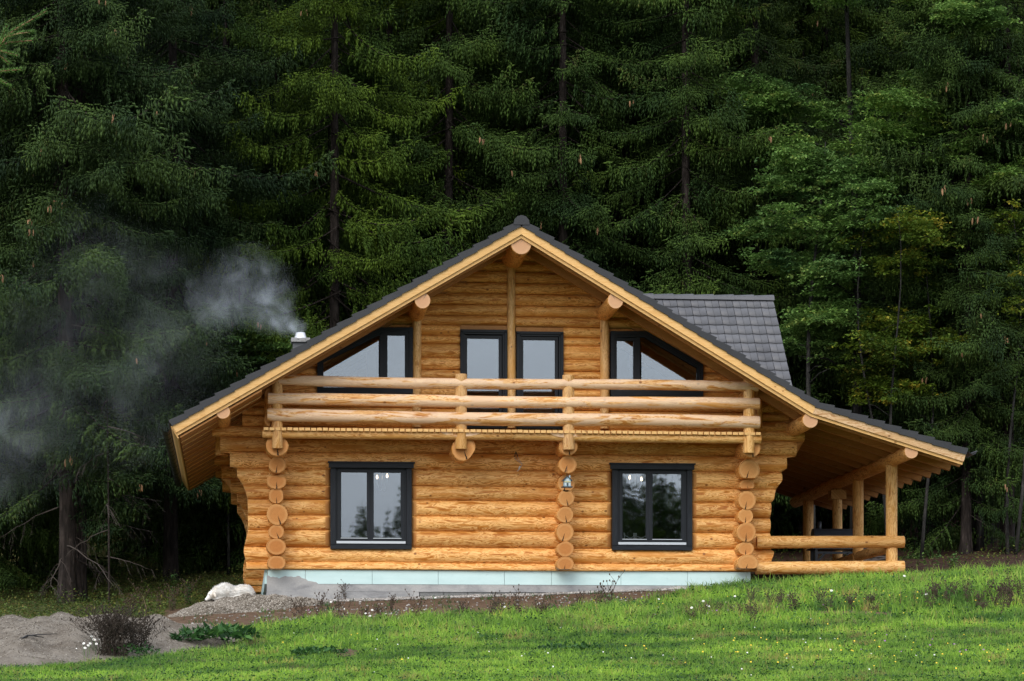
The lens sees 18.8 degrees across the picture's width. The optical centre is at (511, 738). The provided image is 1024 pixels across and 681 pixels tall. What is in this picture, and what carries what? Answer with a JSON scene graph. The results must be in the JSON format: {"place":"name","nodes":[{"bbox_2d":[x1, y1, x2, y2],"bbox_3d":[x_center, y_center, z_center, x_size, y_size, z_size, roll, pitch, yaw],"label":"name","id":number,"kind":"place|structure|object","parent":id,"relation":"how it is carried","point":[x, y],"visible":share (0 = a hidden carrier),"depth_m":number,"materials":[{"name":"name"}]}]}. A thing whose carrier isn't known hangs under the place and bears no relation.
{"place":"outdoors","nodes":[
{"label":"outdoors","id":0,"kind":"place"},
{"bbox_2d":[0,7,47,88],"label":"spruce bough","id":1,"kind":"object","parent":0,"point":[4,37],"visible":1,"depth_m":11.38,"materials":[{"name":"green"}]},
{"bbox_2d":[0,491,1023,680],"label":"ground","id":2,"kind":"structure","parent":0,"point":[250,617],"depth_m":61.41,"materials":[{"name":"plant"}]},
{"bbox_2d":[0,185,58,587],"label":"spruce tree","id":3,"kind":"object","parent":2,"relation":"on","point":[29,557],"visible":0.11,"depth_m":77.84,"materials":[{"name":"green plant"}]},
{"bbox_2d":[0,0,134,598],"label":"spruce tree","id":4,"kind":"object","parent":2,"relation":"on","point":[30,539],"visible":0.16,"depth_m":75.72,"materials":[{"name":"green plant"}]},
{"bbox_2d":[0,117,140,579],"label":"spruce tree","id":5,"kind":"object","parent":2,"relation":"on","point":[127,554],"visible":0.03,"depth_m":80.39,"materials":[{"name":"green plant"}]},
{"bbox_2d":[66,400,155,603],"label":"dead tree","id":6,"kind":"object","parent":2,"relation":"on","point":[108,508],"visible":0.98,"depth_m":71.14,"materials":[{"name":"brown wood"}]},
{"bbox_2d":[0,0,236,602],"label":"spruce tree","id":7,"kind":"object","parent":2,"relation":"on","point":[94,41],"visible":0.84,"depth_m":71.92,"materials":[{"name":"green plant"}]},
{"bbox_2d":[0,611,241,667],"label":"sand heap","id":8,"kind":"object","parent":2,"relation":"on","point":[63,640],"visible":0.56,"depth_m":43.53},
{"bbox_2d":[61,599,159,655],"bbox_3d":[-5.529,-1.544,42.893,1.277,0.803,1.295,0,0,39],"label":"dry bush","id":9,"kind":"object","parent":8,"relation":"on","point":[118,634],"visible":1,"depth_m":42.77,"materials":[{"name":"black plant"}]},
{"bbox_2d":[117,611,169,649],"bbox_3d":[-5.252,-1.519,43.517,0.857,0.562,0.997,0,0,-5],"label":"dry bush","id":10,"kind":"object","parent":8,"relation":"on","point":[143,637],"visible":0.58,"depth_m":43.45,"materials":[{"name":"black plant"}]},
{"bbox_2d":[167,627,210,640],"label":"dock plant","id":11,"kind":"object","parent":8,"relation":"on","point":[175,636],"visible":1,"depth_m":44.29,"materials":[{"name":"plant"}]},
{"bbox_2d":[0,0,242,601],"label":"spruce tree","id":12,"kind":"object","parent":2,"relation":"on","point":[150,421],"visible":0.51,"depth_m":73.01,"materials":[{"name":"green plant"}]},
{"bbox_2d":[43,126,211,563],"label":"spruce tree","id":13,"kind":"object","parent":2,"relation":"on","point":[139,534],"visible":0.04,"depth_m":84.36,"materials":[{"name":"green plant"}]},
{"bbox_2d":[119,593,137,612],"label":"dry weed","id":14,"kind":"object","parent":2,"relation":"on","point":[130,601],"visible":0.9,"depth_m":65.04,"materials":[{"name":"brown"}]},
{"bbox_2d":[100,641,160,653],"bbox_3d":[-5.329,-1.266,43.063,0.873,0.226,0.861,0,0,29],"label":"leafy weed","id":15,"kind":"object","parent":2,"relation":"on","point":[141,649],"visible":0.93,"depth_m":42.94,"materials":[{"name":"plant"}]},
{"bbox_2d":[128,578,151,610],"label":"dry weed","id":16,"kind":"object","parent":2,"relation":"on","point":[141,594],"visible":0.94,"depth_m":65.86,"materials":[{"name":"brown"}]},
{"bbox_2d":[155,587,166,607],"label":"dry weed","id":17,"kind":"object","parent":2,"relation":"on","point":[159,599],"visible":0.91,"depth_m":66.66,"materials":[{"name":"brown"}]},
{"bbox_2d":[85,60,250,559],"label":"spruce tree","id":18,"kind":"object","parent":2,"relation":"on","point":[120,543],"visible":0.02,"depth_m":85.33,"materials":[{"name":"green plant"}]},
{"bbox_2d":[54,1,281,532],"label":"spruce tree","id":19,"kind":"object","parent":2,"relation":"on","point":[184,80],"depth_m":89.84,"materials":[{"name":"green plant"}]},
{"bbox_2d":[164,581,185,610],"bbox_3d":[-7.080,-2.960,64.301,0.398,0.654,0.408,0,0,44],"label":"dry weed","id":20,"kind":"object","parent":2,"relation":"on","point":[171,600],"visible":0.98,"depth_m":64.31,"materials":[{"name":"brown"}]},
{"bbox_2d":[37,0,340,580],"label":"spruce tree","id":21,"kind":"object","parent":2,"relation":"on","point":[172,47],"visible":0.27,"depth_m":78.11,"materials":[{"name":"green plant"}]},
{"bbox_2d":[179,576,199,603],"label":"dry weed","id":22,"kind":"object","parent":2,"relation":"on","point":[187,590],"visible":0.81,"depth_m":67.53,"materials":[{"name":"brown"}]},
{"bbox_2d":[133,167,290,575],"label":"spruce tree","id":23,"kind":"object","parent":2,"relation":"on","point":[215,543],"visible":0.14,"depth_m":79.97,"materials":[{"name":"green plant"}]},
{"bbox_2d":[179,621,264,642],"bbox_3d":[-4.214,-1.544,44.828,1.270,0.402,1.218,0,0,-5],"label":"dock plant","id":24,"kind":"object","parent":2,"relation":"on","point":[222,631],"visible":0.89,"depth_m":44.62,"materials":[{"name":"plant"}]},
{"bbox_2d":[162,0,281,175],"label":"spruce tree","id":25,"kind":"object","parent":2,"relation":"on","point":[216,8],"depth_m":95.02,"materials":[{"name":"green plant"}]},
{"bbox_2d":[99,0,353,563],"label":"spruce tree","id":26,"kind":"object","parent":2,"relation":"on","point":[247,7],"visible":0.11,"depth_m":82.95,"materials":[{"name":"green plant"}]},
{"bbox_2d":[184,304,292,573],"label":"tree","id":27,"kind":"object","parent":2,"relation":"on","point":[241,339],"visible":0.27,"depth_m":77.84,"materials":[{"name":"plant"}]},
{"bbox_2d":[166,593,330,616],"bbox_3d":[-5.253,-2.503,60.221,3.948,0.704,2.615,0,0,-5],"label":"gravel heap","id":28,"kind":"object","parent":2,"relation":"on","point":[246,602],"visible":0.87,"depth_m":59.66,"materials":[{"name":"gravel"}]},
{"bbox_2d":[204,582,255,600],"bbox_3d":[-5.514,-2.872,60.344,1.018,0.413,0.450,0,0,-5],"label":"rock","id":29,"kind":"object","parent":28,"relation":"on","point":[223,589],"visible":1,"depth_m":60.21,"materials":[{"name":"stone"}]},
{"bbox_2d":[185,0,353,357],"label":"spruce tree","id":30,"kind":"object","parent":2,"relation":"on","point":[285,218],"visible":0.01,"depth_m":90.06,"materials":[{"name":"green plant"}]},
{"bbox_2d":[139,0,423,571],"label":"spruce tree","id":31,"kind":"object","parent":2,"relation":"on","point":[305,62],"visible":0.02,"depth_m":83.01,"materials":[{"name":"green plant"}]},
{"bbox_2d":[290,595,306,619],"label":"dry weed","id":32,"kind":"object","parent":2,"relation":"on","point":[298,610],"visible":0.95,"depth_m":53.76,"materials":[{"name":"brown"}]},
{"bbox_2d":[154,0,456,308],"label":"spruce tree","id":33,"kind":"object","parent":2,"relation":"on","point":[288,112],"depth_m":93.18,"materials":[{"name":"green plant"}]},
{"bbox_2d":[310,589,328,616],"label":"dry weed","id":34,"kind":"object","parent":2,"relation":"on","point":[322,603],"visible":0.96,"depth_m":54.12,"materials":[{"name":"brown"}]},
{"bbox_2d":[290,645,348,654],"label":"leafy weed","id":35,"kind":"object","parent":2,"relation":"on","point":[317,650],"visible":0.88,"depth_m":39.99,"materials":[{"name":"plant"}]},
{"bbox_2d":[333,592,351,619],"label":"dry weed","id":36,"kind":"object","parent":2,"relation":"on","point":[338,601],"visible":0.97,"depth_m":52.11,"materials":[{"name":"brown"}]},
{"bbox_2d":[178,0,516,560],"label":"spruce tree","id":37,"kind":"object","parent":2,"relation":"on","point":[377,70],"visible":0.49,"depth_m":79.31,"materials":[{"name":"green plant"}]},
{"bbox_2d":[250,0,458,325],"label":"spruce tree","id":38,"kind":"object","parent":2,"relation":"on","point":[327,29],"visible":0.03,"depth_m":89.74,"materials":[{"name":"green plant"}]},
{"bbox_2d":[255,0,520,356],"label":"spruce tree","id":39,"kind":"object","parent":2,"relation":"on","point":[439,27],"visible":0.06,"depth_m":84.96,"materials":[{"name":"green plant"}]},
{"bbox_2d":[294,1,521,305],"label":"spruce tree","id":40,"kind":"object","parent":2,"relation":"on","point":[453,112],"depth_m":92.77,"materials":[{"name":"green plant"}]},
{"bbox_2d":[405,589,425,614],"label":"dry weed","id":41,"kind":"object","parent":2,"relation":"on","point":[413,611],"visible":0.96,"depth_m":51.61,"materials":[{"name":"brown"}]},
{"bbox_2d":[306,0,583,310],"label":"spruce tree","id":42,"kind":"object","parent":2,"relation":"on","point":[479,52],"visible":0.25,"depth_m":82.49,"materials":[{"name":"green plant"}]},
{"bbox_2d":[487,598,498,615],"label":"dry weed","id":43,"kind":"object","parent":2,"relation":"on","point":[493,607],"visible":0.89,"depth_m":50.76,"materials":[{"name":"brown"}]},
{"bbox_2d":[319,588,667,601],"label":"drain gravel","id":44,"kind":"structure","parent":2,"relation":"on","point":[451,596],"depth_m":61.92,"materials":[{"name":"gravel"}]},
{"bbox_2d":[475,633,516,637],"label":"leafy weed","id":45,"kind":"object","parent":2,"relation":"on","point":[486,635],"visible":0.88,"depth_m":43.22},
{"bbox_2d":[491,590,509,615],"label":"dry weed","id":46,"kind":"object","parent":2,"relation":"on","point":[498,601],"visible":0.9,"depth_m":51.24,"materials":[{"name":"brown"}]},
{"bbox_2d":[0,561,1023,680],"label":"grass","id":47,"kind":"structure","parent":2,"relation":"on","point":[396,637],"depth_m":41.81,"materials":[{"name":"plant"}]},
{"bbox_2d":[0,531,1023,618],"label":"undergrowth","id":48,"kind":"object","parent":2,"relation":"on","point":[96,601],"visible":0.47,"depth_m":72.67,"materials":[{"name":"plant"}]},
{"bbox_2d":[436,32,590,230],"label":"spruce tree","id":49,"kind":"object","parent":2,"relation":"on","point":[499,127],"depth_m":92.92,"materials":[{"name":"green plant"}]},
{"bbox_2d":[510,584,525,612],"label":"dry weed","id":50,"kind":"object","parent":2,"relation":"on","point":[518,599],"visible":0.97,"depth_m":51.56,"materials":[{"name":"brown"}]},
{"bbox_2d":[420,3,648,270],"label":"spruce tree","id":51,"kind":"object","parent":2,"relation":"on","point":[483,79],"visible":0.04,"depth_m":88.02,"materials":[{"name":"green plant"}]},
{"bbox_2d":[532,599,552,614],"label":"dry weed","id":52,"kind":"object","parent":2,"relation":"on","point":[543,608],"visible":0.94,"depth_m":51.18,"materials":[{"name":"brown"}]},
{"bbox_2d":[461,10,632,238],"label":"spruce tree","id":53,"kind":"object","parent":2,"relation":"on","point":[571,48],"depth_m":93.23,"materials":[{"name":"green plant"}]},
{"bbox_2d":[426,0,697,291],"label":"spruce tree","id":54,"kind":"object","parent":2,"relation":"on","point":[578,211],"visible":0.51,"depth_m":81.90,"materials":[{"name":"green plant"}]},
{"bbox_2d":[162,215,976,599],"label":"log house","id":55,"kind":"structure","parent":2,"relation":"on","point":[444,393],"depth_m":62.40,"materials":[{"name":"log wood"},{"name":"charcoal tile"},{"name":"glass"}]},
{"bbox_2d":[317,327,412,393],"bbox_3d":[-2.964,-7.587,62.217,1.926,1.418,0.170,0,0,-5],"label":"window","id":56,"kind":"structure","parent":55,"relation":"in","point":[383,333],"depth_m":62.21,"materials":[{"name":"grey paint"}]},
{"bbox_2d":[328,461,414,548],"bbox_3d":[-2.837,-4.696,62.188,1.758,1.754,0.250,0,0,-5],"label":"window","id":57,"kind":"structure","parent":55,"relation":"in","point":[336,467],"depth_m":62.18,"materials":[{"name":"grey paint"}]},
{"bbox_2d":[460,329,506,428],"bbox_3d":[-0.576,-7.274,62.440,0.950,1.990,0.150,0,0,-5],"label":"balcony door","id":58,"kind":"structure","parent":55,"relation":"in","point":[465,334],"depth_m":62.40,"materials":[{"name":"grey paint"}]},
{"bbox_2d":[516,331,563,428],"bbox_3d":[0.564,-7.261,62.541,0.952,1.964,0.150,0,0,-5],"label":"balcony door","id":59,"kind":"structure","parent":55,"relation":"in","point":[558,337],"depth_m":62.50,"materials":[{"name":"grey paint"}]},
{"bbox_2d":[561,475,572,487],"bbox_3d":[1.097,-5.217,61.559,0.200,0.423,0.170,0,0,-11],"label":"birdhouse","id":60,"kind":"object","parent":55,"relation":"hanging from","point":[566,480],"visible":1,"depth_m":61.50,"materials":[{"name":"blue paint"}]},
{"bbox_2d":[609,463,695,550],"bbox_3d":[2.845,-4.708,62.694,1.759,1.759,0.250,0,0,-5],"label":"window","id":61,"kind":"structure","parent":55,"relation":"in","point":[685,469],"depth_m":62.69,"materials":[{"name":"grey paint"}]},
{"bbox_2d":[610,331,702,396],"bbox_3d":[2.944,-7.555,62.743,1.891,1.444,0.170,0,0,-5],"label":"window","id":62,"kind":"structure","parent":55,"relation":"in","point":[615,336],"depth_m":62.67,"materials":[{"name":"grey paint"}]},
{"bbox_2d":[806,522,866,576],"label":"barrel grill","id":63,"kind":"object","parent":55,"relation":"on","point":[818,531],"visible":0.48,"depth_m":67.88,"materials":[{"name":"grey metal"}]},
{"bbox_2d":[534,641,612,649],"bbox_3d":[0.791,-1.186,39.574,1.055,0.136,1.028,0,0,-5],"label":"leafy weed","id":64,"kind":"object","parent":2,"relation":"on","point":[584,645],"visible":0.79,"depth_m":39.38,"materials":[{"name":"plant"}]},
{"bbox_2d":[183,571,979,625],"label":"sparse weeds","id":65,"kind":"object","parent":2,"relation":"on","point":[327,605],"visible":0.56,"depth_m":58.04,"materials":[{"name":"plant"}]},
{"bbox_2d":[469,0,737,291],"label":"spruce tree","id":66,"kind":"object","parent":2,"relation":"on","point":[626,269],"visible":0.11,"depth_m":84.42,"materials":[{"name":"green plant"}]},
{"bbox_2d":[191,567,1022,624],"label":"pebbles","id":67,"kind":"object","parent":2,"relation":"on","point":[406,608],"visible":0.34,"depth_m":58.37,"materials":[{"name":"stone"}]},
{"bbox_2d":[597,569,624,603],"bbox_3d":[1.731,-2.600,54.024,0.506,0.713,0.342,0,0,9],"label":"dry weed","id":68,"kind":"object","parent":2,"relation":"on","point":[611,593],"visible":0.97,"depth_m":54.03,"materials":[{"name":"brown"}]},
{"bbox_2d":[521,10,710,285],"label":"spruce tree","id":69,"kind":"object","parent":2,"relation":"on","point":[618,152],"depth_m":90.45,"materials":[{"name":"green plant"}]},
{"bbox_2d":[282,580,1023,673],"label":"yellow flowers","id":70,"kind":"object","parent":2,"relation":"on","point":[787,653],"visible":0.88,"depth_m":37.60,"materials":[{"name":"yellow plant"}]},
{"bbox_2d":[556,1,794,297],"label":"spruce tree","id":71,"kind":"object","parent":2,"relation":"on","point":[635,198],"visible":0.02,"depth_m":90.55,"materials":[{"name":"green plant"}]},
{"bbox_2d":[566,0,832,515],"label":"spruce tree","id":72,"kind":"object","parent":2,"relation":"on","point":[687,63],"visible":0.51,"depth_m":81.23,"materials":[{"name":"green plant"}]},
{"bbox_2d":[596,0,840,286],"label":"spruce tree","id":73,"kind":"object","parent":2,"relation":"on","point":[708,107],"visible":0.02,"depth_m":91.38,"materials":[{"name":"green plant"}]},
{"bbox_2d":[616,0,898,407],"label":"spruce tree","id":74,"kind":"object","parent":2,"relation":"on","point":[786,65],"visible":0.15,"depth_m":84.30,"materials":[{"name":"green plant"}]},
{"bbox_2d":[693,0,885,528],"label":"spruce tree","id":75,"kind":"object","parent":2,"relation":"on","point":[835,38],"visible":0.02,"depth_m":91.26,"materials":[{"name":"green plant"}]},
{"bbox_2d":[783,588,796,612],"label":"dry weed","id":76,"kind":"object","parent":2,"relation":"on","point":[790,600],"visible":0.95,"depth_m":48.93,"materials":[{"name":"brown"}]},
{"bbox_2d":[693,50,902,551],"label":"spruce tree","id":77,"kind":"object","parent":2,"relation":"on","point":[798,380],"visible":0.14,"depth_m":86.06,"materials":[{"name":"green plant"}]},
{"bbox_2d":[708,0,927,535],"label":"spruce tree","id":78,"kind":"object","parent":2,"relation":"on","point":[824,17],"visible":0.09,"depth_m":90.53,"materials":[{"name":"green plant"}]},
{"bbox_2d":[809,588,828,602],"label":"dry weed","id":79,"kind":"object","parent":2,"relation":"on","point":[818,594],"visible":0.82,"depth_m":49.90,"materials":[{"name":"brown"}]},
{"bbox_2d":[734,141,916,560],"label":"beech tree","id":80,"kind":"object","parent":2,"relation":"on","point":[851,179],"visible":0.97,"depth_m":77.32,"materials":[{"name":"green plant"}]},
{"bbox_2d":[819,587,836,614],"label":"dry weed","id":81,"kind":"object","parent":2,"relation":"on","point":[824,596],"visible":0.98,"depth_m":48.25,"materials":[{"name":"brown"}]},
{"bbox_2d":[739,0,917,518],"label":"spruce tree","id":82,"kind":"object","parent":2,"relation":"on","point":[857,70],"visible":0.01,"depth_m":91.13,"materials":[{"name":"green plant"}]},
{"bbox_2d":[700,0,973,551],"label":"beech tree","id":83,"kind":"object","parent":2,"relation":"on","point":[783,98],"visible":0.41,"depth_m":80.49,"materials":[{"name":"green plant"}]},
{"bbox_2d":[776,82,920,538],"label":"spruce tree","id":84,"kind":"object","parent":2,"relation":"on","point":[865,298],"visible":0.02,"depth_m":88.49,"materials":[{"name":"green plant"}]},
{"bbox_2d":[800,1,906,202],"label":"spruce tree","id":85,"kind":"object","parent":2,"relation":"on","point":[861,34],"depth_m":95.78,"materials":[{"name":"green plant"}]},
{"bbox_2d":[819,204,973,558],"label":"deciduous tree","id":86,"kind":"object","parent":2,"relation":"on","point":[922,234],"visible":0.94,"depth_m":76.99,"materials":[{"name":"green plant"}]},
{"bbox_2d":[851,1,959,513],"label":"spruce tree","id":87,"kind":"object","parent":2,"relation":"on","point":[874,70],"depth_m":93.42,"materials":[{"name":"green plant"}]},
{"bbox_2d":[813,0,1023,540],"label":"spruce tree","id":88,"kind":"object","parent":2,"relation":"on","point":[891,35],"visible":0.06,"depth_m":86.23,"materials":[{"name":"green plant"}]},
{"bbox_2d":[823,0,1023,550],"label":"beech tree","id":89,"kind":"object","parent":2,"relation":"on","point":[978,17],"visible":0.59,"depth_m":77.72,"materials":[{"name":"green plant"}]},
{"bbox_2d":[833,0,1023,558],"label":"spruce tree","id":90,"kind":"object","parent":2,"relation":"on","point":[940,57],"visible":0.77,"depth_m":77.49,"materials":[{"name":"green plant"}]},
{"bbox_2d":[921,579,941,608],"bbox_3d":[6.576,-2.238,48.334,0.368,0.519,0.248,0,0,40],"label":"dry weed","id":91,"kind":"object","parent":2,"relation":"on","point":[930,594],"visible":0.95,"depth_m":48.34,"materials":[{"name":"brown"}]},
{"bbox_2d":[845,164,1022,550],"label":"spruce tree","id":92,"kind":"object","parent":2,"relation":"on","point":[880,524],"visible":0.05,"depth_m":82.77,"materials":[{"name":"green plant"}]},
{"bbox_2d":[856,0,1023,550],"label":"spruce tree","id":93,"kind":"object","parent":2,"relation":"on","point":[1012,184],"visible":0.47,"depth_m":77.81,"materials":[{"name":"green plant"}]},
{"bbox_2d":[865,34,1023,544],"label":"forest tree","id":94,"kind":"object","parent":2,"relation":"on","point":[900,54],"visible":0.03,"depth_m":81.96,"materials":[{"name":"green plant"}]},
{"bbox_2d":[945,557,957,569],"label":"seedling","id":95,"kind":"object","parent":2,"relation":"on","point":[951,562],"visible":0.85,"depth_m":66.28,"materials":[{"name":"green plant"}]},
{"bbox_2d":[882,0,1023,518],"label":"spruce tree","id":96,"kind":"object","parent":2,"relation":"on","point":[927,148],"depth_m":92.53,"materials":[{"name":"green plant"}]},
{"bbox_2d":[885,39,1023,538],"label":"spruce tree","id":97,"kind":"object","parent":2,"relation":"on","point":[997,524],"visible":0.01,"depth_m":84.58,"materials":[{"name":"green plant"}]},
{"bbox_2d":[902,0,1023,543],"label":"forest tree","id":98,"kind":"object","parent":2,"relation":"on","point":[1014,11],"visible":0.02,"depth_m":82.84,"materials":[{"name":"green plant"}]},
{"bbox_2d":[960,579,972,601],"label":"dry weed","id":99,"kind":"object","parent":2,"relation":"on","point":[966,591],"visible":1,"depth_m":48.70,"materials":[{"name":"brown"}]},
{"bbox_2d":[974,599,989,612],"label":"dry weed","id":100,"kind":"object","parent":2,"relation":"on","point":[983,604],"visible":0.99,"depth_m":47.14,"materials":[{"name":"brown"}]},
{"bbox_2d":[948,199,1023,554],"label":"tree","id":101,"kind":"object","parent":2,"relation":"on","point":[1006,230],"visible":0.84,"depth_m":76.93,"materials":[{"name":"plant"}]},
{"bbox_2d":[974,9,1023,268],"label":"beech tree","id":102,"kind":"object","parent":2,"relation":"on","point":[1015,70],"visible":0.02,"depth_m":80.08,"materials":[{"name":"green plant"}]},
{"bbox_2d":[993,582,1014,595],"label":"dry weed","id":103,"kind":"object","parent":2,"relation":"on","point":[1004,592],"visible":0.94,"depth_m":48.66,"materials":[{"name":"brown"}]},
{"bbox_2d":[1005,592,1013,608],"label":"dry weed","id":104,"kind":"object","parent":2,"relation":"on","point":[1010,600],"visible":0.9,"depth_m":47.66,"materials":[{"name":"brown"}]},
{"bbox_2d":[1003,570,1017,596],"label":"dry weed","id":105,"kind":"object","parent":2,"relation":"on","point":[1008,577],"visible":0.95,"depth_m":48.80,"materials":[{"name":"brown"}]},
{"bbox_2d":[1012,580,1023,595],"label":"dry weed","id":106,"kind":"object","parent":2,"relation":"on","point":[1018,588],"visible":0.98,"depth_m":48.98,"materials":[{"name":"green"}]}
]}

